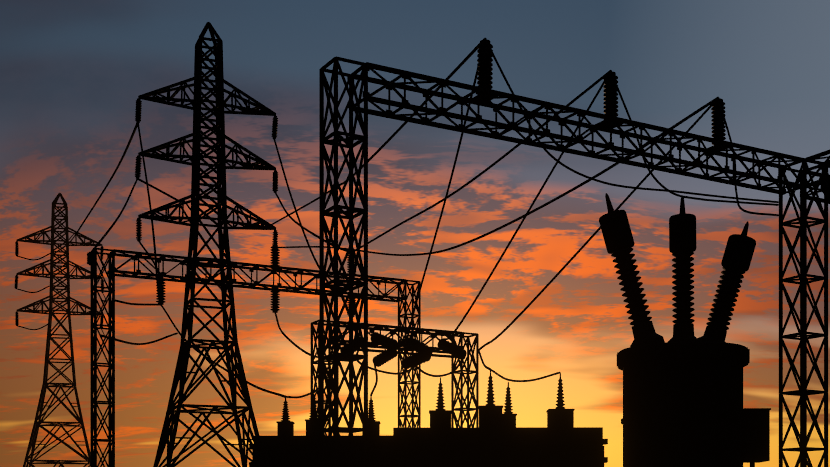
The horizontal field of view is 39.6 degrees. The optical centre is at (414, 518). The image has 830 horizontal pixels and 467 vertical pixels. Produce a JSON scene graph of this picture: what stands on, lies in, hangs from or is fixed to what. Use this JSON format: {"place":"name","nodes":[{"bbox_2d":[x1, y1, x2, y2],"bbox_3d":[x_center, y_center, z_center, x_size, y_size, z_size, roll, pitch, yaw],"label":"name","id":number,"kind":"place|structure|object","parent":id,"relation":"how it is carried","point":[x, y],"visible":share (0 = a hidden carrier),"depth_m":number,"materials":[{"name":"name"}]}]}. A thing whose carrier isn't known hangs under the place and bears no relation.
{"place":"outdoors","nodes":[
{"label":"outdoors","id":0,"kind":"place"},
{"bbox_2d":[15,240,103,327],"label":"pylon insulators","id":1,"kind":"object","parent":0,"point":[16,287],"visible":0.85,"depth_m":165.24,"materials":[{"name":"black ceramic"}]},
{"bbox_2d":[135,97,277,243],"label":"pylon insulators","id":2,"kind":"object","parent":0,"point":[139,158],"visible":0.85,"depth_m":97.46,"materials":[{"name":"black ceramic"}]},
{"bbox_2d":[327,346,464,358],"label":"switch frame bars","id":3,"kind":"object","parent":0,"point":[413,353],"visible":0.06,"depth_m":61.57,"materials":[{"name":"black metal"}]},
{"bbox_2d":[340,332,466,368],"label":"switch insulators","id":4,"kind":"object","parent":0,"point":[391,352],"visible":0.71,"depth_m":61.43,"materials":[{"name":"black ceramic"}]},
{"bbox_2d":[0,0,829,466],"label":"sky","id":5,"kind":"structure","parent":0,"point":[73,73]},
{"bbox_2d":[599,193,755,271],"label":"transformer bushing heads","id":6,"kind":"object","parent":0,"point":[617,236],"visible":0.9,"depth_m":28.95,"materials":[{"name":"black metal"}]},
{"bbox_2d":[611,248,744,346],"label":"transformer bushings","id":7,"kind":"object","parent":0,"point":[716,329],"visible":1,"depth_m":29.03,"materials":[{"name":"black ceramic"}]},
{"label":"ground","id":8,"kind":"structure","parent":0,"visible":0},
{"bbox_2d":[16,193,102,466],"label":"pylon","id":9,"kind":"object","parent":8,"relation":"on","point":[38,420],"visible":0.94,"depth_m":165.69,"materials":[{"name":"metal"}]},
{"bbox_2d":[17,39,778,397],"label":"conductors","id":10,"kind":"object","parent":9,"relation":"attached to","point":[447,195],"visible":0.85,"depth_m":59.48,"materials":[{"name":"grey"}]},
{"bbox_2d":[138,22,275,466],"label":"pylon","id":11,"kind":"object","parent":8,"relation":"on","point":[199,135],"visible":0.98,"depth_m":98.84,"materials":[{"name":"metal"}]},
{"bbox_2d":[90,248,420,466],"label":"substation gantry","id":12,"kind":"object","parent":8,"relation":"on","point":[110,312],"visible":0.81,"depth_m":73.43,"materials":[{"name":"metal"}]},
{"bbox_2d":[87,244,355,316],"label":"bus insulators","id":13,"kind":"object","parent":12,"relation":"attached to","point":[161,280],"visible":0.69,"depth_m":76.35,"materials":[{"name":"ceramic"}]},
{"bbox_2d":[311,320,478,435],"bbox_3d":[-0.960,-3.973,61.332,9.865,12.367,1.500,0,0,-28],"label":"switch frame","id":14,"kind":"object","parent":8,"relation":"on","point":[372,328],"visible":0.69,"depth_m":62.31,"materials":[{"name":"black metal"}]},
{"bbox_2d":[249,427,607,466],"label":"switchgear block","id":15,"kind":"structure","parent":8,"relation":"on","point":[507,447],"depth_m":49.28,"materials":[{"name":"paint"}]},
{"bbox_2d":[276,406,574,435],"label":"block turrets","id":16,"kind":"object","parent":15,"relation":"on","point":[492,417],"visible":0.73,"depth_m":50.44,"materials":[{"name":"paint"}]},
{"bbox_2d":[281,371,564,420],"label":"insulators","id":17,"kind":"object","parent":16,"relation":"on","point":[490,401],"visible":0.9,"depth_m":50.80,"materials":[{"name":"ceramic"}]},
{"bbox_2d":[319,56,827,466],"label":"steel gantry","id":18,"kind":"object","parent":8,"relation":"on","point":[781,181],"visible":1,"depth_m":47.34,"materials":[{"name":"metal"}]},
{"bbox_2d":[470,38,725,152],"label":"post insulators","id":19,"kind":"object","parent":18,"relation":"on","point":[485,68],"visible":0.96,"depth_m":50.62,"materials":[{"name":"ceramic"}]},
{"bbox_2d":[800,149,829,203],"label":"gantry beams","id":20,"kind":"structure","parent":18,"relation":"attached to","point":[824,187],"depth_m":55.65,"materials":[{"name":"black metal"}]},
{"bbox_2d":[617,341,770,466],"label":"transformer tank","id":21,"kind":"object","parent":8,"relation":"on","point":[682,404],"visible":1,"depth_m":27.96,"materials":[{"name":"black metal"}]}
]}

